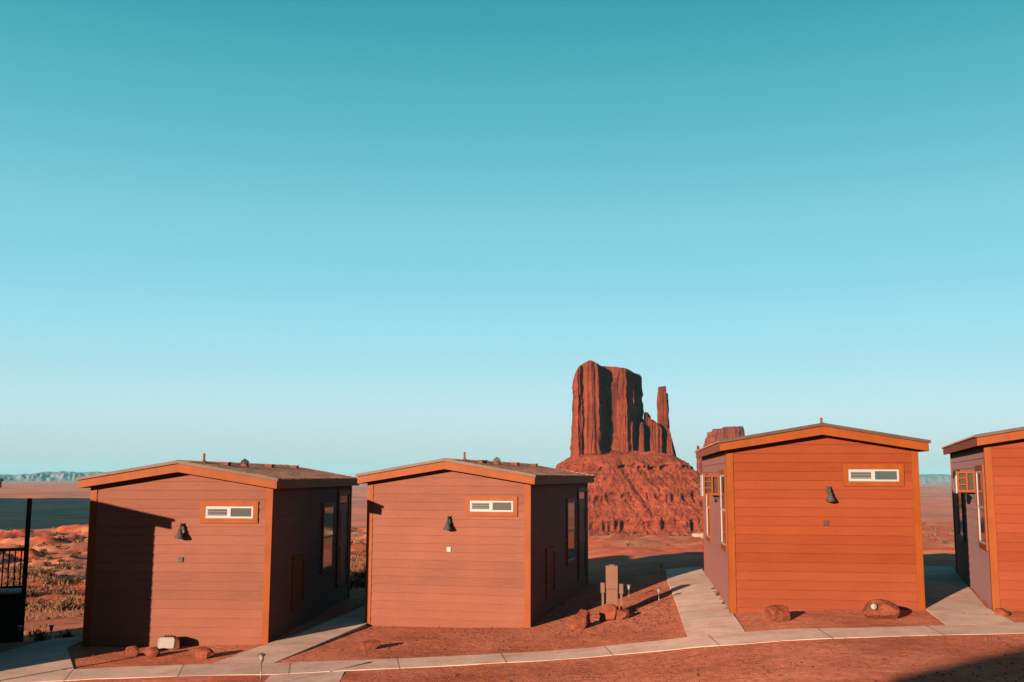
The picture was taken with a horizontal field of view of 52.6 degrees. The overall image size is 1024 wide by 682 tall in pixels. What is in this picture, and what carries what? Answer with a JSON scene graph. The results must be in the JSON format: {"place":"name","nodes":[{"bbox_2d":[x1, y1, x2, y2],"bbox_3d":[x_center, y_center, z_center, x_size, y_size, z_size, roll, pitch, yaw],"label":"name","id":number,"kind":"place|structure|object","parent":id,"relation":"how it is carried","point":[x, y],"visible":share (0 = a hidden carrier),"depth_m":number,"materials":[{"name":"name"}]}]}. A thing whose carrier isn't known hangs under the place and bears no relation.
{"place":"outdoors","nodes":[
{"label":"outdoors","id":0,"kind":"place"},
{"bbox_2d":[0,637,81,670],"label":"path","id":1,"kind":"structure","parent":0,"point":[40,655],"depth_m":19.28,"materials":[{"name":"concrete"}]},
{"bbox_2d":[0,471,104,481],"bbox_3d":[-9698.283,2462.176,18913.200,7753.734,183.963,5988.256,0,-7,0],"label":"hills","id":2,"kind":"structure","parent":0,"point":[57,476],"depth_m":18584.01,"materials":[{"name":"stone"}]},
{"bbox_2d":[215,606,366,662],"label":"path","id":3,"kind":"structure","parent":0,"point":[313,637],"depth_m":20.45,"materials":[{"name":"concrete"}]},
{"bbox_2d":[265,671,344,681],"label":"path","id":4,"kind":"structure","parent":0,"point":[336,676],"depth_m":16.80,"materials":[{"name":"concrete"}]},
{"bbox_2d":[0,481,1023,681],"bbox_3d":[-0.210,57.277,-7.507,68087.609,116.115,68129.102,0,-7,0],"label":"ground","id":5,"kind":"structure","parent":0,"point":[58,504],"depth_m":19.44,"materials":[{"name":"brown soil"}]},
{"bbox_2d":[0,563,13,572],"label":"desert shrub","id":6,"kind":"object","parent":5,"relation":"on","point":[5,568],"visible":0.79,"depth_m":45.80,"materials":[{"name":"brown plant"}]},
{"bbox_2d":[0,498,31,642],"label":"porch deck","id":7,"kind":"structure","parent":5,"relation":"on","point":[12,605],"depth_m":23.87,"materials":[{"name":"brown wood"}]},
{"bbox_2d":[16,625,21,641],"bbox_3d":[-10.371,6.217,21.770,0.124,0.463,0.124,1,-6,0],"label":"path light","id":8,"kind":"object","parent":5,"relation":"on","point":[19,628],"visible":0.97,"depth_m":21.76,"materials":[{"name":"metal"}]},
{"bbox_2d":[25,602,39,610],"bbox_3d":[-16.345,9.034,35.137,0.551,0.446,0.538,-3,-8,24],"label":"desert shrub","id":9,"kind":"object","parent":5,"relation":"on","point":[30,605],"visible":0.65,"depth_m":35.10,"materials":[{"name":"brown plant"}]},
{"bbox_2d":[27,569,38,578],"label":"desert shrub","id":10,"kind":"object","parent":5,"relation":"on","point":[34,575],"visible":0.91,"depth_m":43.96,"materials":[{"name":"brown plant"}]},
{"bbox_2d":[26,587,40,594],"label":"desert shrub","id":11,"kind":"object","parent":5,"relation":"on","point":[33,591],"visible":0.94,"depth_m":40.10,"materials":[{"name":"brown plant"}]},
{"bbox_2d":[30,603,48,610],"bbox_3d":[-16.025,9.030,35.084,0.597,0.397,0.721,-6,-10,41],"label":"desert shrub","id":12,"kind":"object","parent":5,"relation":"on","point":[36,606],"visible":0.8,"depth_m":35.02,"materials":[{"name":"brown plant"}]},
{"bbox_2d":[32,624,49,640],"bbox_3d":[-10.586,6.606,23.257,0.443,0.554,0.476,6,-9,-36],"label":"desert shrub","id":13,"kind":"object","parent":5,"relation":"on","point":[40,637],"visible":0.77,"depth_m":23.22,"materials":[{"name":"green plant"}]},
{"bbox_2d":[34,568,50,574],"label":"desert shrub","id":14,"kind":"object","parent":5,"relation":"on","point":[42,571],"visible":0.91,"depth_m":46.47,"materials":[{"name":"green plant"}]},
{"bbox_2d":[37,582,49,591],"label":"desert shrub","id":15,"kind":"object","parent":5,"relation":"on","point":[43,588],"visible":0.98,"depth_m":40.93,"materials":[{"name":"brown plant"}]},
{"bbox_2d":[32,596,58,603],"bbox_3d":[-16.440,9.194,36.375,1.040,0.525,0.817,6,-9,-38],"label":"desert shrub","id":16,"kind":"object","parent":5,"relation":"on","point":[41,601],"visible":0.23,"depth_m":36.33,"materials":[{"name":"brown plant"}]},
{"bbox_2d":[40,560,50,566],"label":"desert shrub","id":17,"kind":"object","parent":5,"relation":"on","point":[47,563],"visible":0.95,"depth_m":52.01,"materials":[{"name":"brown plant"}]},
{"bbox_2d":[40,601,56,607],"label":"desert shrub","id":18,"kind":"object","parent":5,"relation":"on","point":[47,604],"visible":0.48,"depth_m":35.37,"materials":[{"name":"brown plant"}]},
{"bbox_2d":[44,554,53,559],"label":"desert shrub","id":19,"kind":"object","parent":5,"relation":"on","point":[49,556],"visible":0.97,"depth_m":65.81,"materials":[{"name":"brown plant"}]},
{"bbox_2d":[44,574,55,583],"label":"desert shrub","id":20,"kind":"object","parent":5,"relation":"on","point":[50,580],"visible":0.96,"depth_m":43.33,"materials":[{"name":"brown plant"}]},
{"bbox_2d":[49,625,53,638],"bbox_3d":[-10.084,6.444,22.650,0.124,0.463,0.124,0,-7,0],"label":"path light","id":21,"kind":"object","parent":5,"relation":"on","point":[51,627],"visible":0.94,"depth_m":22.64,"materials":[{"name":"metal"}]},
{"bbox_2d":[46,600,66,610],"bbox_3d":[-15.472,9.003,35.089,0.658,0.454,0.795,0,-7,0],"label":"desert shrub","id":22,"kind":"object","parent":5,"relation":"on","point":[57,606],"visible":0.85,"depth_m":35.05,"materials":[{"name":"brown plant"}]},
{"bbox_2d":[52,583,65,594],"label":"desert shrub","id":23,"kind":"object","parent":5,"relation":"on","point":[60,591],"visible":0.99,"depth_m":40.55,"materials":[{"name":"brown plant"}]},
{"bbox_2d":[54,629,73,638],"bbox_3d":[-10.199,6.748,23.647,0.434,0.436,0.436,1,-7,-5],"label":"desert shrub","id":24,"kind":"object","parent":5,"relation":"on","point":[68,633],"visible":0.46,"depth_m":23.59,"materials":[{"name":"green plant"}]},
{"bbox_2d":[64,598,77,608],"bbox_3d":[-15.349,9.105,35.914,0.474,0.518,0.509,-2,-8,18],"label":"desert shrub","id":25,"kind":"object","parent":5,"relation":"on","point":[68,604],"visible":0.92,"depth_m":35.89,"materials":[{"name":"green plant"}]},
{"bbox_2d":[66,595,79,600],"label":"desert shrub","id":26,"kind":"object","parent":5,"relation":"on","point":[71,598],"visible":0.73,"depth_m":39.26,"materials":[{"name":"brown plant"}]},
{"bbox_2d":[69,552,78,557],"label":"desert shrub","id":27,"kind":"object","parent":5,"relation":"on","point":[73,556],"visible":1,"depth_m":66.23,"materials":[{"name":"brown plant"}]},
{"bbox_2d":[74,575,84,581],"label":"desert shrub","id":28,"kind":"object","parent":5,"relation":"on","point":[77,579],"visible":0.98,"depth_m":44.60,"materials":[{"name":"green plant"}]},
{"bbox_2d":[125,646,139,656],"bbox_3d":[-7.088,5.817,19.336,0.257,0.254,0.180,2,-8,-14],"label":"boulder","id":29,"kind":"object","parent":5,"relation":"on","point":[132,651],"visible":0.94,"depth_m":19.28,"materials":[{"name":"brown stone"}]},
{"bbox_2d":[143,647,159,657],"bbox_3d":[-6.687,5.787,19.196,0.289,0.242,0.224,-7,-10,42],"label":"boulder","id":30,"kind":"object","parent":5,"relation":"on","point":[150,652],"visible":0.98,"depth_m":19.12,"materials":[{"name":"brown stone"}]},
{"bbox_2d":[158,635,180,649],"bbox_3d":[-6.620,5.873,20.038,0.414,0.330,0.256,1,-8,-7],"label":"utility box","id":31,"kind":"object","parent":5,"relation":"on","point":[168,642],"visible":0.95,"depth_m":19.94,"materials":[{"name":"beige plastic"}]},
{"bbox_2d":[191,647,214,658],"bbox_3d":[-5.632,5.697,18.846,0.429,0.250,0.215,-2,-8,14],"label":"boulder","id":32,"kind":"object","parent":5,"relation":"on","point":[202,653],"visible":0.96,"depth_m":18.77,"materials":[{"name":"brown stone"}]},
{"bbox_2d":[76,453,358,646],"bbox_3d":[-6.437,4.807,24.476,4.062,4.138,8.448,0,-7,3],"label":"cabin","id":33,"kind":"object","parent":5,"relation":"on","point":[203,552],"visible":0.94,"depth_m":20.65,"materials":[{"name":"brown wood"}]},
{"bbox_2d":[200,501,258,522],"bbox_3d":[-5.637,3.417,20.660,1.160,0.430,0.042,0,-7,3],"label":"window","id":34,"kind":"structure","parent":33,"relation":"in","point":[211,511],"depth_m":20.65,"materials":[{"name":"orange paint"}]},
{"bbox_2d":[321,501,335,573],"bbox_3d":[-4.532,4.828,25.551,0.042,1.690,1.320,0,-7,3],"label":"window","id":35,"kind":"structure","parent":33,"relation":"in","point":[329,508],"depth_m":25.56,"materials":[{"name":"glass"}]},
{"bbox_2d":[335,490,349,587],"bbox_3d":[-4.432,5.172,27.248,0.080,2.450,1.380,0,-7,3],"label":"door","id":36,"kind":"structure","parent":33,"relation":"in","point":[343,518],"depth_m":27.21,"materials":[{"name":"orange paint"}]},
{"bbox_2d":[258,653,265,681],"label":"path light","id":37,"kind":"object","parent":5,"relation":"on","point":[261,656],"visible":1,"depth_m":16.07,"materials":[{"name":"metal"}]},
{"bbox_2d":[350,566,359,576],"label":"desert shrub","id":38,"kind":"object","parent":5,"relation":"on","point":[352,572],"visible":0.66,"depth_m":38.11,"materials":[{"name":"brown plant"}]},
{"bbox_2d":[356,577,365,586],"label":"desert shrub","id":39,"kind":"object","parent":5,"relation":"on","point":[360,583],"visible":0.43,"depth_m":30.62,"materials":[{"name":"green plant"}]},
{"bbox_2d":[357,564,365,579],"bbox_3d":[-4.900,7.893,35.085,0.620,0.661,0.623,6,-9,-37],"label":"desert shrub","id":40,"kind":"object","parent":5,"relation":"on","point":[362,574],"visible":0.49,"depth_m":35.07,"materials":[{"name":"brown plant"}]},
{"bbox_2d":[358,639,380,649],"bbox_3d":[-2.715,5.770,19.603,0.423,0.247,0.289,3,-8,-22],"label":"boulder","id":41,"kind":"object","parent":5,"relation":"on","point":[371,644],"visible":0.94,"depth_m":19.50,"materials":[{"name":"brown stone"}]},
{"bbox_2d":[0,536,945,636],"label":"dry grass","id":42,"kind":"structure","parent":5,"relation":"on","point":[352,563],"depth_m":41.58,"materials":[{"name":"brown plant"}]},
{"bbox_2d":[355,452,594,627],"bbox_3d":[-0.521,4.972,26.268,4.062,4.138,8.448,-2,-8,13],"label":"cabin","id":43,"kind":"object","parent":5,"relation":"on","point":[464,542],"visible":0.98,"depth_m":22.58,"materials":[{"name":"brown wood"}]},
{"bbox_2d":[465,496,517,516],"bbox_3d":[-0.446,3.569,22.375,1.160,0.430,0.042,-2,-8,13],"label":"window","id":44,"kind":"structure","parent":43,"relation":"in","point":[507,506],"depth_m":22.36,"materials":[{"name":"orange paint"}]},
{"bbox_2d":[566,498,575,565],"bbox_3d":[1.542,4.947,26.988,0.042,1.690,1.320,-2,-8,13],"label":"window","id":45,"kind":"structure","parent":43,"relation":"in","point":[570,502],"depth_m":26.93,"materials":[{"name":"glass"}]},
{"bbox_2d":[577,487,586,579],"bbox_3d":[1.958,5.285,28.636,0.080,2.450,1.380,-2,-8,13],"label":"door","id":46,"kind":"structure","parent":43,"relation":"in","point":[582,491],"depth_m":28.63,"materials":[{"name":"orange paint"}]},
{"bbox_2d":[2,521,953,550],"bbox_3d":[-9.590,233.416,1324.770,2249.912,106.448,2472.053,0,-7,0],"label":"scrub","id":47,"kind":"object","parent":5,"relation":"on","point":[77,541],"visible":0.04,"depth_m":142.46,"materials":[{"name":"green plant"}]},
{"bbox_2d":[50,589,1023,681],"bbox_3d":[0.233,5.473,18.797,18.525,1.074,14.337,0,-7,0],"label":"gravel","id":48,"kind":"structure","parent":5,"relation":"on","point":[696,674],"depth_m":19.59,"materials":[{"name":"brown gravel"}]},
{"bbox_2d":[570,609,590,629],"bbox_3d":[1.402,5.769,21.242,0.429,0.526,0.374,3,-8,-17],"label":"boulder","id":49,"kind":"object","parent":5,"relation":"on","point":[581,619],"visible":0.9,"depth_m":21.12,"materials":[{"name":"brown stone"}]},
{"bbox_2d":[599,615,606,621],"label":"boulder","id":50,"kind":"object","parent":5,"relation":"on","point":[601,618],"visible":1,"depth_m":21.83,"materials":[{"name":"black stone"}]},
{"bbox_2d":[599,604,618,620],"bbox_3d":[2.042,5.763,21.948,0.402,0.375,0.291,-2,-8,15],"label":"boulder","id":51,"kind":"object","parent":5,"relation":"on","point":[608,611],"visible":0.95,"depth_m":21.87,"materials":[{"name":"brown stone"}]},
{"bbox_2d":[601,564,622,609],"bbox_3d":[2.170,5.511,22.476,0.490,1.300,0.210,-1,-7,6],"label":"utility pedestal","id":52,"kind":"object","parent":5,"relation":"on","point":[611,583],"visible":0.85,"depth_m":22.41,"materials":[{"name":"beige paint"}]},
{"bbox_2d":[615,609,629,619],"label":"boulder","id":53,"kind":"object","parent":5,"relation":"on","point":[622,614],"visible":0.96,"depth_m":21.71,"materials":[{"name":"brown stone"}]},
{"bbox_2d":[556,360,702,536],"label":"rock butte","id":54,"kind":"object","parent":5,"relation":"on","point":[646,481],"visible":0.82,"depth_m":1838.16,"materials":[{"name":"red stone"}]},
{"bbox_2d":[656,587,661,602],"bbox_3d":[3.311,5.790,23.344,0.124,0.463,0.124,1,-6,0],"label":"path light","id":55,"kind":"object","parent":5,"relation":"on","point":[658,589],"visible":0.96,"depth_m":23.33,"materials":[{"name":"metal"}]},
{"bbox_2d":[692,532,702,537],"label":"boulder","id":56,"kind":"object","parent":5,"relation":"on","point":[699,534],"visible":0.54,"depth_m":120.40,"materials":[{"name":"stone"}]},
{"bbox_2d":[764,605,790,621],"bbox_3d":[4.917,5.036,19.135,0.429,0.311,0.382,2,-8,-16],"label":"boulder","id":57,"kind":"object","parent":5,"relation":"on","point":[777,613],"visible":0.98,"depth_m":19.02,"materials":[{"name":"brown stone"}]},
{"bbox_2d":[695,418,930,613],"bbox_3d":[6.515,4.050,24.314,4.251,4.138,8.448,-1,-8,7],"label":"cabin","id":58,"kind":"object","parent":5,"relation":"on","point":[821,515],"visible":0.98,"depth_m":20.45,"materials":[{"name":"orange wood"}]},
{"bbox_2d":[705,473,711,542],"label":"window","id":59,"kind":"structure","parent":58,"relation":"in","point":[708,503],"depth_m":26.23,"materials":[{"name":"orange paint"}]},
{"bbox_2d":[719,469,727,551],"bbox_3d":[4.435,3.535,21.716,0.042,1.670,1.340,-1,-8,7],"label":"window","id":60,"kind":"structure","parent":58,"relation":"in","point":[722,473],"depth_m":21.66,"materials":[{"name":"white glass"}]},
{"bbox_2d":[843,464,904,485],"bbox_3d":[7.136,2.651,20.441,1.160,0.430,0.042,-1,-8,7],"label":"window","id":61,"kind":"structure","parent":58,"relation":"in","point":[853,474],"depth_m":20.43,"materials":[{"name":"orange paint"}]},
{"bbox_2d":[862,599,900,618],"bbox_3d":[6.735,4.935,18.958,0.709,0.409,0.459,1,-7,-3],"label":"boulder","id":62,"kind":"object","parent":5,"relation":"on","point":[886,609],"visible":0.94,"depth_m":18.79,"materials":[{"name":"brown stone"}]},
{"bbox_2d":[869,603,876,609],"bbox_3d":[6.542,4.812,18.758,0.124,0.131,0.095,0,-7,0],"label":"spot light","id":63,"kind":"object","parent":62,"relation":"on","point":[872,606],"visible":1,"depth_m":18.72,"materials":[{"name":"metal"}]},
{"bbox_2d":[940,538,949,543],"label":"desert shrub","id":64,"kind":"object","parent":5,"relation":"on","point":[945,541],"visible":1,"depth_m":76.98,"materials":[{"name":"beige plant"}]},
{"bbox_2d":[942,426,1023,610],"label":"cabin","id":65,"kind":"object","parent":5,"relation":"on","point":[987,475],"visible":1,"depth_m":19.88,"materials":[{"name":"orange wood"}]},
{"bbox_2d":[955,470,964,542],"bbox_3d":[10.907,3.996,25.200,0.042,1.710,1.350,-2,-8,18],"label":"window","id":66,"kind":"structure","parent":65,"relation":"in","point":[959,495],"depth_m":25.16,"materials":[{"name":"orange paint"}]},
{"bbox_2d":[975,465,987,550],"bbox_3d":[9.441,3.339,20.840,0.042,1.670,1.340,-2,-8,18],"label":"window","id":67,"kind":"structure","parent":65,"relation":"in","point":[979,469],"depth_m":20.81,"materials":[{"name":"white glass"}]},
{"bbox_2d":[994,608,1009,615],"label":"boulder","id":68,"kind":"object","parent":5,"relation":"on","point":[1001,611],"visible":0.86,"depth_m":18.83,"materials":[{"name":"brown stone"}]},
{"bbox_2d":[0,622,1023,681],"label":"path","id":69,"kind":"structure","parent":0,"point":[751,637],"depth_m":17.72,"materials":[{"name":"concrete"}]},
{"bbox_2d":[0,0,1023,476],"label":"sky","id":70,"kind":"structure","parent":0,"point":[345,237],"materials":[{"name":"blue"}]},
{"bbox_2d":[665,567,744,636],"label":"path","id":71,"kind":"structure","parent":0,"point":[700,606],"depth_m":21.99,"materials":[{"name":"concrete"}]},
{"bbox_2d":[696,426,744,473],"bbox_3d":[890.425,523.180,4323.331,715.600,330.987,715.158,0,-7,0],"label":"rock butte","id":72,"kind":"object","parent":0,"point":[714,435],"visible":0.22,"depth_m":4264.61,"materials":[{"name":"red stone"}]},
{"bbox_2d":[919,474,950,483],"bbox_3d":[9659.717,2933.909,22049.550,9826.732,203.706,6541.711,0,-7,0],"label":"hills","id":73,"kind":"structure","parent":0,"point":[934,478],"depth_m":21597.76,"materials":[{"name":"stone"}]},
{"bbox_2d":[923,566,1013,624],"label":"path","id":74,"kind":"structure","parent":0,"point":[951,597],"depth_m":20.97,"materials":[{"name":"concrete"}]}
]}

